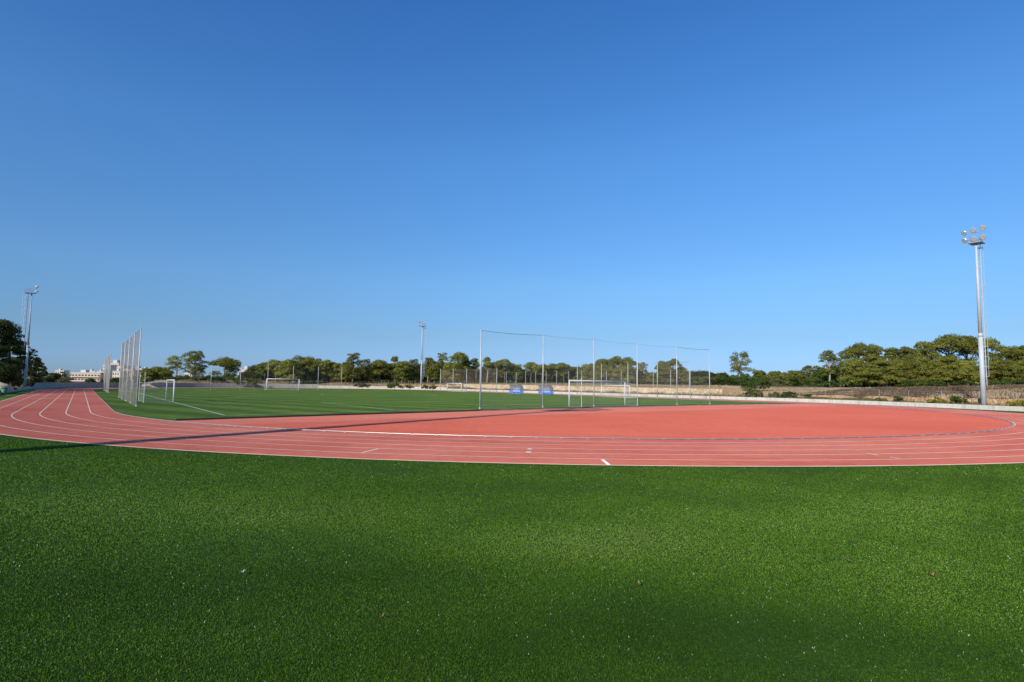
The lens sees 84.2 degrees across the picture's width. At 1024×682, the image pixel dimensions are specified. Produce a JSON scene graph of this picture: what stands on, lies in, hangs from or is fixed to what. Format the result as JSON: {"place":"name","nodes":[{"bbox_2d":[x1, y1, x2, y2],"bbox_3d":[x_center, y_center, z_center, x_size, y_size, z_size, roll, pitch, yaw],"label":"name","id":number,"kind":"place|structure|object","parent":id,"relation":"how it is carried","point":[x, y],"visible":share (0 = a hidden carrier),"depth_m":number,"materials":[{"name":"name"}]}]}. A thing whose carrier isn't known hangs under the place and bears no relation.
{"place":"outdoors","nodes":[
{"label":"outdoors","id":0,"kind":"place"},
{"bbox_2d":[0,389,40,400],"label":"turf verge","id":1,"kind":"structure","parent":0,"point":[10,395],"depth_m":70.51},
{"bbox_2d":[182,404,837,424],"bbox_3d":[10.558,5.981,49.624,69.409,0.001,7.026,4,-5,-37],"label":"runway","id":2,"kind":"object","parent":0,"point":[430,415],"visible":0.94,"depth_m":38.75,"materials":[{"name":"rubber"}]},
{"bbox_2d":[176,403,787,420],"bbox_3d":[8.604,6.031,51.151,68.031,0.105,2.245,4,-5,-39],"label":"turf edge","id":3,"kind":"object","parent":2,"relation":"on","point":[385,413],"visible":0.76,"depth_m":36.09,"materials":[{"name":"plant"}]},
{"bbox_2d":[480,403,797,410],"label":"edging kerb","id":4,"kind":"structure","parent":2,"relation":"on","point":[618,407],"depth_m":52.43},
{"bbox_2d":[0,387,1023,681],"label":"turf ground","id":5,"kind":"structure","parent":0,"point":[506,671],"depth_m":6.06,"materials":[{"name":"plant"}]},
{"bbox_2d":[36,382,317,388],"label":"boundary wall","id":6,"kind":"structure","parent":5,"relation":"on","point":[111,385],"depth_m":147.86,"materials":[{"name":"concrete"}]},
{"bbox_2d":[318,385,446,389],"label":"boundary wall","id":7,"kind":"structure","parent":5,"relation":"on","point":[384,387],"depth_m":169.77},
{"bbox_2d":[0,388,1023,466],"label":"running track","id":8,"kind":"structure","parent":0,"point":[781,452],"depth_m":20.18,"materials":[{"name":"rubber"}]},
{"bbox_2d":[0,387,1023,466],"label":"lane line","id":9,"kind":"object","parent":8,"relation":"on","point":[498,462],"visible":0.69,"depth_m":15.69,"materials":[{"name":"paint"}]},
{"bbox_2d":[0,391,1023,459],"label":"lane line","id":10,"kind":"object","parent":8,"relation":"on","point":[448,455],"visible":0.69,"depth_m":17.32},
{"bbox_2d":[11,388,1023,454],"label":"lane line","id":11,"kind":"object","parent":8,"relation":"on","point":[482,451],"visible":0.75,"depth_m":18.68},
{"bbox_2d":[39,388,1014,449],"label":"lane line","id":12,"kind":"object","parent":8,"relation":"on","point":[461,446],"visible":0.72,"depth_m":20.46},
{"bbox_2d":[65,391,1021,445],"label":"lane line","id":13,"kind":"object","parent":8,"relation":"on","point":[498,443],"visible":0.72,"depth_m":22.02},
{"bbox_2d":[84,391,1023,442],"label":"lane line","id":14,"kind":"object","parent":8,"relation":"on","point":[576,441],"visible":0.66,"depth_m":21.83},
{"bbox_2d":[101,390,1015,439],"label":"kerb rail","id":15,"kind":"object","parent":8,"relation":"on","point":[599,437],"visible":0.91,"depth_m":24.09,"materials":[{"name":"metal"}]},
{"bbox_2d":[0,0,1023,382],"label":"sky","id":16,"kind":"structure","parent":0,"point":[784,183],"materials":[{"name":"blue"}]},
{"bbox_2d":[13,380,1023,404],"bbox_3d":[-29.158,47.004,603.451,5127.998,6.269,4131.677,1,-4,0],"label":"terrain","id":17,"kind":"structure","parent":0,"point":[734,389],"depth_m":107.99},
{"bbox_2d":[0,359,19,383],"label":"pine tree","id":18,"kind":"object","parent":17,"relation":"on","point":[8,375],"visible":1,"depth_m":75.21,"materials":[{"name":"green plant"}]},
{"bbox_2d":[0,319,26,367],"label":"pine tree","id":19,"kind":"object","parent":17,"relation":"on","point":[8,331],"visible":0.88,"depth_m":84.87,"materials":[{"name":"green plant"}]},
{"bbox_2d":[0,330,27,384],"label":"pine tree","id":20,"kind":"object","parent":17,"relation":"on","point":[20,353],"visible":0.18,"depth_m":96.66,"materials":[{"name":"green plant"}]},
{"bbox_2d":[11,341,32,386],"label":"pine tree","id":21,"kind":"object","parent":17,"relation":"on","point":[29,368],"visible":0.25,"depth_m":123.94,"materials":[{"name":"green plant"}]},
{"bbox_2d":[18,285,38,386],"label":"floodlight mast","id":22,"kind":"object","parent":17,"relation":"on","point":[27,348],"visible":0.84,"depth_m":105.53,"materials":[{"name":"metal"}]},
{"bbox_2d":[22,349,40,386],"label":"pine tree","id":23,"kind":"object","parent":17,"relation":"on","point":[32,374],"visible":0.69,"depth_m":133.66,"materials":[{"name":"green plant"}]},
{"bbox_2d":[70,370,103,382],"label":"hotel building","id":24,"kind":"structure","parent":17,"relation":"on","point":[84,375],"depth_m":418.85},
{"bbox_2d":[138,368,155,382],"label":"pine tree","id":25,"kind":"object","parent":17,"relation":"on","point":[149,374],"visible":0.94,"depth_m":170.67,"materials":[{"name":"green plant"}]},
{"bbox_2d":[149,366,173,379],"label":"pine tree","id":26,"kind":"object","parent":17,"relation":"on","point":[162,373],"visible":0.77,"depth_m":173.72,"materials":[{"name":"green plant"}]},
{"bbox_2d":[164,355,184,375],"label":"pine tree","id":27,"kind":"object","parent":17,"relation":"on","point":[174,362],"visible":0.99,"depth_m":176.93,"materials":[{"name":"green plant"}]},
{"bbox_2d":[182,350,208,375],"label":"pine tree","id":28,"kind":"object","parent":17,"relation":"on","point":[197,357],"visible":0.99,"depth_m":174.82,"materials":[{"name":"green plant"}]},
{"bbox_2d":[207,356,241,379],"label":"pine tree","id":29,"kind":"object","parent":17,"relation":"on","point":[226,362],"visible":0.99,"depth_m":176.99,"materials":[{"name":"green plant"}]},
{"bbox_2d":[244,364,271,379],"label":"background tree","id":30,"kind":"object","parent":17,"relation":"on","point":[250,370],"visible":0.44,"depth_m":191.88,"materials":[{"name":"plant"}]},
{"bbox_2d":[256,362,273,380],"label":"pine tree","id":31,"kind":"object","parent":17,"relation":"on","point":[262,367],"visible":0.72,"depth_m":184.42,"materials":[{"name":"green plant"}]},
{"bbox_2d":[264,359,281,380],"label":"pine tree","id":32,"kind":"object","parent":17,"relation":"on","point":[273,364],"visible":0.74,"depth_m":180.87,"materials":[{"name":"green plant"}]},
{"bbox_2d":[275,358,305,383],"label":"pine tree","id":33,"kind":"object","parent":17,"relation":"on","point":[291,363],"visible":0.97,"depth_m":170.08,"materials":[{"name":"green plant"}]},
{"bbox_2d":[292,355,320,382],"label":"pine tree","id":34,"kind":"object","parent":17,"relation":"on","point":[307,362],"visible":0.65,"depth_m":178.99,"materials":[{"name":"green plant"}]},
{"bbox_2d":[148,379,499,386],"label":"dry weeds","id":35,"kind":"object","parent":17,"relation":"on","point":[321,382],"visible":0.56,"depth_m":174.62,"materials":[{"name":"plant"}]},
{"bbox_2d":[316,359,334,382],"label":"pine tree","id":36,"kind":"object","parent":17,"relation":"on","point":[325,363],"visible":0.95,"depth_m":180.65,"materials":[{"name":"green plant"}]},
{"bbox_2d":[326,362,342,381],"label":"pine tree","id":37,"kind":"object","parent":17,"relation":"on","point":[336,366],"visible":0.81,"depth_m":182.24,"materials":[{"name":"green plant"}]},
{"bbox_2d":[342,352,363,383],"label":"pine tree","id":38,"kind":"object","parent":17,"relation":"on","point":[358,362],"visible":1,"depth_m":175.27,"materials":[{"name":"green plant"}]},
{"bbox_2d":[359,359,371,382],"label":"pine tree","id":39,"kind":"object","parent":17,"relation":"on","point":[364,374],"visible":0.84,"depth_m":183.47,"materials":[{"name":"green plant"}]},
{"bbox_2d":[367,359,392,382],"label":"pine tree","id":40,"kind":"object","parent":17,"relation":"on","point":[378,365],"visible":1,"depth_m":180.54,"materials":[{"name":"green plant"}]},
{"bbox_2d":[392,361,412,382],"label":"pine tree","id":41,"kind":"object","parent":17,"relation":"on","point":[403,368],"visible":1,"depth_m":178.59,"materials":[{"name":"green plant"}]},
{"bbox_2d":[409,359,420,382],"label":"pine tree","id":42,"kind":"object","parent":17,"relation":"on","point":[414,362],"visible":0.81,"depth_m":183.66,"materials":[{"name":"green plant"}]},
{"bbox_2d":[419,321,425,386],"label":"floodlight mast","id":43,"kind":"object","parent":17,"relation":"on","point":[420,325],"visible":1,"depth_m":168.69,"materials":[{"name":"metal"}]},
{"bbox_2d":[425,360,443,382],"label":"pine tree","id":44,"kind":"object","parent":17,"relation":"on","point":[432,373],"visible":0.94,"depth_m":178.29,"materials":[{"name":"green plant"}]},
{"bbox_2d":[439,362,462,382],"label":"pine tree","id":45,"kind":"object","parent":17,"relation":"on","point":[455,366],"visible":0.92,"depth_m":176.05,"materials":[{"name":"green plant"}]},
{"bbox_2d":[447,351,468,382],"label":"pine tree","id":46,"kind":"object","parent":17,"relation":"on","point":[459,356],"visible":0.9,"depth_m":181.10,"materials":[{"name":"green plant"}]},
{"bbox_2d":[468,368,493,381],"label":"background tree","id":47,"kind":"object","parent":17,"relation":"on","point":[482,376],"visible":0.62,"depth_m":189.19,"materials":[{"name":"plant"}]},
{"bbox_2d":[482,357,492,382],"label":"pine tree","id":48,"kind":"object","parent":17,"relation":"on","point":[487,364],"visible":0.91,"depth_m":183.09,"materials":[{"name":"green plant"}]},
{"bbox_2d":[494,359,515,382],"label":"pine tree","id":49,"kind":"object","parent":17,"relation":"on","point":[505,369],"visible":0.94,"depth_m":181.06,"materials":[{"name":"green plant"}]},
{"bbox_2d":[510,364,523,382],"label":"pine tree","id":50,"kind":"object","parent":17,"relation":"on","point":[517,369],"visible":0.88,"depth_m":182.99,"materials":[{"name":"green plant"}]},
{"bbox_2d":[522,361,538,382],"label":"pine tree","id":51,"kind":"object","parent":17,"relation":"on","point":[529,368],"visible":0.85,"depth_m":185.31,"materials":[{"name":"green plant"}]},
{"bbox_2d":[553,362,571,382],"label":"pine tree","id":52,"kind":"object","parent":17,"relation":"on","point":[564,366],"visible":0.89,"depth_m":181.49,"materials":[{"name":"green plant"}]},
{"bbox_2d":[568,367,583,382],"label":"pine tree","id":53,"kind":"object","parent":17,"relation":"on","point":[573,375],"visible":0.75,"depth_m":184.80,"materials":[{"name":"green plant"}]},
{"bbox_2d":[580,363,596,382],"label":"pine tree","id":54,"kind":"object","parent":17,"relation":"on","point":[589,371],"visible":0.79,"depth_m":178.63,"materials":[{"name":"green plant"}]},
{"bbox_2d":[463,384,722,394],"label":"stone wall","id":55,"kind":"structure","parent":17,"relation":"on","point":[648,390],"depth_m":117.64,"materials":[{"name":"stone"}]},
{"bbox_2d":[506,369,689,386],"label":"wire fence","id":56,"kind":"object","parent":17,"relation":"on","point":[525,380],"visible":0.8,"depth_m":138.11,"materials":[{"name":"metal"}]},
{"bbox_2d":[184,364,1023,387],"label":"undergrowth","id":57,"kind":"object","parent":17,"relation":"on","point":[732,376],"visible":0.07,"depth_m":211.64,"materials":[{"name":"green plant"}]},
{"bbox_2d":[591,358,617,383],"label":"pine tree","id":58,"kind":"object","parent":17,"relation":"on","point":[603,362],"visible":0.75,"depth_m":172.21,"materials":[{"name":"green plant"}]},
{"bbox_2d":[448,386,769,397],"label":"dry weeds","id":59,"kind":"object","parent":17,"relation":"on","point":[589,391],"visible":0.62,"depth_m":112.24,"materials":[{"name":"plant"}]},
{"bbox_2d":[372,382,873,393],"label":"field grass","id":60,"kind":"structure","parent":17,"relation":"on","point":[700,386],"depth_m":135.59,"materials":[{"name":"plant"}]},
{"bbox_2d":[610,365,635,383],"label":"pine tree","id":61,"kind":"object","parent":17,"relation":"on","point":[621,374],"visible":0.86,"depth_m":167.98,"materials":[{"name":"green plant"}]},
{"bbox_2d":[635,362,648,383],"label":"pine tree","id":62,"kind":"object","parent":17,"relation":"on","point":[640,374],"visible":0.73,"depth_m":181.23,"materials":[{"name":"green plant"}]},
{"bbox_2d":[654,361,675,384],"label":"pine tree","id":63,"kind":"object","parent":17,"relation":"on","point":[663,366],"visible":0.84,"depth_m":174.69,"materials":[{"name":"green plant"}]},
{"bbox_2d":[674,366,689,384],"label":"pine tree","id":64,"kind":"object","parent":17,"relation":"on","point":[683,372],"visible":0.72,"depth_m":178.76,"materials":[{"name":"green plant"}]},
{"bbox_2d":[692,370,714,384],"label":"background tree","id":65,"kind":"object","parent":17,"relation":"on","point":[703,374],"visible":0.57,"depth_m":193.10,"materials":[{"name":"plant"}]},
{"bbox_2d":[446,389,1023,411],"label":"boundary wall","id":66,"kind":"structure","parent":17,"relation":"on","point":[981,407],"depth_m":78.31,"materials":[{"name":"concrete"}]},
{"bbox_2d":[457,387,1023,406],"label":"green weeds","id":67,"kind":"object","parent":17,"relation":"on","point":[871,399],"visible":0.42,"depth_m":78.43,"materials":[{"name":"green plant"}]},
{"bbox_2d":[730,350,755,386],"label":"pine tree","id":68,"kind":"object","parent":17,"relation":"on","point":[737,366],"visible":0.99,"depth_m":149.33,"materials":[{"name":"green plant"}]},
{"bbox_2d":[741,386,762,395],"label":"shrub","id":69,"kind":"object","parent":17,"relation":"on","point":[753,392],"visible":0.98,"depth_m":89.36,"materials":[{"name":"green plant"}]},
{"bbox_2d":[737,375,770,388],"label":"shrub","id":70,"kind":"object","parent":17,"relation":"on","point":[760,381],"visible":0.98,"depth_m":103.65,"materials":[{"name":"green plant"}]},
{"bbox_2d":[783,377,807,386],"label":"shrub","id":71,"kind":"object","parent":17,"relation":"on","point":[792,381],"visible":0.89,"depth_m":138.90,"materials":[{"name":"green plant"}]},
{"bbox_2d":[798,365,812,386],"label":"pine tree","id":72,"kind":"object","parent":17,"relation":"on","point":[806,369],"visible":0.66,"depth_m":164.50,"materials":[{"name":"green plant"}]},
{"bbox_2d":[800,378,821,386],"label":"shrub","id":73,"kind":"object","parent":17,"relation":"on","point":[818,381],"visible":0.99,"depth_m":135.14,"materials":[{"name":"green plant"}]},
{"bbox_2d":[813,369,837,387],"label":"background tree","id":74,"kind":"object","parent":17,"relation":"on","point":[818,373],"visible":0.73,"depth_m":147.19,"materials":[{"name":"green plant"}]},
{"bbox_2d":[818,350,839,387],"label":"pine tree","id":75,"kind":"object","parent":17,"relation":"on","point":[824,357],"visible":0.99,"depth_m":137.80,"materials":[{"name":"green plant"}]},
{"bbox_2d":[837,357,870,384],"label":"pine tree","id":76,"kind":"object","parent":17,"relation":"on","point":[859,371],"visible":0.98,"depth_m":122.89,"materials":[{"name":"green plant"}]},
{"bbox_2d":[840,342,871,387],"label":"pine tree","id":77,"kind":"object","parent":17,"relation":"on","point":[854,351],"visible":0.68,"depth_m":133.49,"materials":[{"name":"green plant"}]},
{"bbox_2d":[861,343,886,386],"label":"pine tree","id":78,"kind":"object","parent":17,"relation":"on","point":[874,350],"visible":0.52,"depth_m":128.94,"materials":[{"name":"green plant"}]},
{"bbox_2d":[730,393,1023,404],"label":"rubble wall","id":79,"kind":"structure","parent":17,"relation":"on","point":[997,401],"depth_m":69.78,"materials":[{"name":"stone"}]},
{"bbox_2d":[867,359,897,386],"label":"pine tree","id":80,"kind":"object","parent":17,"relation":"on","point":[877,370],"visible":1,"depth_m":120.98,"materials":[{"name":"green plant"}]},
{"bbox_2d":[879,347,900,386],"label":"pine tree","id":81,"kind":"object","parent":17,"relation":"on","point":[889,353],"visible":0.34,"depth_m":133.31,"materials":[{"name":"green plant"}]},
{"bbox_2d":[772,396,1023,406],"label":"dry weeds","id":82,"kind":"object","parent":17,"relation":"on","point":[865,399],"visible":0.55,"depth_m":73.24,"materials":[{"name":"plant"}]},
{"bbox_2d":[884,358,918,386],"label":"pine tree","id":83,"kind":"object","parent":17,"relation":"on","point":[903,366],"visible":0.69,"depth_m":122.15,"materials":[{"name":"green plant"}]},
{"bbox_2d":[791,384,1023,398],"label":"field grass","id":84,"kind":"structure","parent":17,"relation":"on","point":[914,391],"depth_m":84.50,"materials":[{"name":"plant"}]},
{"bbox_2d":[893,345,923,386],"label":"pine tree","id":85,"kind":"object","parent":17,"relation":"on","point":[906,353],"visible":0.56,"depth_m":129.11,"materials":[{"name":"green plant"}]},
{"bbox_2d":[907,356,939,384],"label":"pine tree","id":86,"kind":"object","parent":17,"relation":"on","point":[923,365],"visible":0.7,"depth_m":120.50,"materials":[{"name":"green plant"}]},
{"bbox_2d":[913,341,941,360],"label":"pine tree","id":87,"kind":"object","parent":17,"relation":"on","point":[925,344],"visible":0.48,"depth_m":131.14,"materials":[{"name":"green plant"}]},
{"bbox_2d":[919,379,947,386],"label":"shrub","id":88,"kind":"object","parent":17,"relation":"on","point":[934,383],"visible":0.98,"depth_m":114.85,"materials":[{"name":"green plant"}]},
{"bbox_2d":[926,355,963,386],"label":"pine tree","id":89,"kind":"object","parent":17,"relation":"on","point":[944,368],"visible":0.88,"depth_m":118.44,"materials":[{"name":"green plant"}]},
{"bbox_2d":[923,333,974,385],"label":"pine tree","id":90,"kind":"object","parent":17,"relation":"on","point":[955,343],"visible":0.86,"depth_m":128.41,"materials":[{"name":"green plant"}]},
{"bbox_2d":[950,359,979,383],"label":"pine tree","id":91,"kind":"object","parent":17,"relation":"on","point":[966,370],"visible":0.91,"depth_m":116.37,"materials":[{"name":"green plant"}]},
{"bbox_2d":[956,335,987,384],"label":"pine tree","id":92,"kind":"object","parent":17,"relation":"on","point":[971,340],"visible":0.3,"depth_m":132.94,"materials":[{"name":"green plant"}]},
{"bbox_2d":[961,225,989,404],"bbox_3d":[51.383,-2.736,62.193,2.374,19.593,2.223,4,-5,-37],"label":"floodlight mast","id":93,"kind":"object","parent":17,"relation":"on","point":[982,366],"visible":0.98,"depth_m":62.00,"materials":[{"name":"metal"}]},
{"bbox_2d":[969,337,1005,384],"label":"pine tree","id":94,"kind":"object","parent":17,"relation":"on","point":[995,346],"visible":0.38,"depth_m":131.19,"materials":[{"name":"green plant"}]},
{"bbox_2d":[977,359,1006,383],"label":"pine tree","id":95,"kind":"object","parent":17,"relation":"on","point":[993,369],"visible":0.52,"depth_m":116.47,"materials":[{"name":"green plant"}]},
{"bbox_2d":[989,345,1023,383],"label":"pine tree","id":96,"kind":"object","parent":17,"relation":"on","point":[1004,349],"visible":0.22,"depth_m":125.68,"materials":[{"name":"green plant"}]},
{"bbox_2d":[997,359,1023,382],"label":"pine tree","id":97,"kind":"object","parent":17,"relation":"on","point":[1013,367],"visible":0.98,"depth_m":111.51,"materials":[{"name":"green plant"}]},
{"bbox_2d":[1005,345,1023,379],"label":"pine tree","id":98,"kind":"object","parent":17,"relation":"on","point":[1019,353],"visible":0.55,"depth_m":122.04,"materials":[{"name":"green plant"}]},
{"bbox_2d":[93,388,999,438],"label":"pitch turf","id":99,"kind":"structure","parent":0,"point":[241,405],"depth_m":61.88,"materials":[{"name":"plant"}]},
{"bbox_2d":[103,355,110,392],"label":"ball net","id":100,"kind":"object","parent":99,"relation":"on","point":[107,368],"visible":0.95,"depth_m":91.94,"materials":[{"name":"fabric"}]},
{"bbox_2d":[118,328,141,406],"bbox_3d":[-36.461,2.654,53.779,0.119,6.100,25.318,4,-5,-37],"label":"ball net","id":101,"kind":"object","parent":99,"relation":"on","point":[123,376],"visible":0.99,"depth_m":51.21,"materials":[{"name":"metal"}]},
{"bbox_2d":[138,372,174,402],"bbox_3d":[-33.803,4.374,53.867,2.383,2.750,5.610,4,-5,-37],"label":"football goal","id":102,"kind":"object","parent":99,"relation":"on","point":[167,380],"visible":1,"depth_m":54.16,"materials":[{"name":"white paint"}]},
{"bbox_2d":[210,364,341,389],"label":"ball net","id":103,"kind":"object","parent":99,"relation":"on","point":[274,376],"visible":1,"depth_m":128.84,"materials":[{"name":"metal"}]},
{"bbox_2d":[440,368,496,392],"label":"ball net","id":104,"kind":"object","parent":99,"relation":"on","point":[466,379],"visible":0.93,"depth_m":136.88,"materials":[{"name":"fabric"}]},
{"bbox_2d":[479,330,710,408],"bbox_3d":[10.156,3.200,56.707,32.564,6.620,0.540,4,-5,-37],"label":"ball net","id":105,"kind":"object","parent":99,"relation":"on","point":[542,385],"visible":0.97,"depth_m":54.98,"materials":[{"name":"metal"}]},
{"bbox_2d":[568,378,637,406],"bbox_3d":[9.271,5.134,56.767,8.481,2.750,1.799,4,-6,-39],"label":"football goal","id":106,"kind":"object","parent":99,"relation":"on","point":[596,381],"visible":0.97,"depth_m":56.46,"materials":[{"name":"white paint"}]},
{"bbox_2d":[577,362,690,399],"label":"ball net","id":107,"kind":"object","parent":99,"relation":"on","point":[636,383],"visible":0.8,"depth_m":94.29,"materials":[{"name":"fabric"}]},
{"bbox_2d":[237,406,1011,438],"bbox_3d":[17.401,5.455,41.421,69.920,0.001,28.230,4,-6,-39],"label":"infield rubber","id":108,"kind":"object","parent":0,"point":[818,421],"visible":0.86,"depth_m":30.76,"materials":[{"name":"rubber"}]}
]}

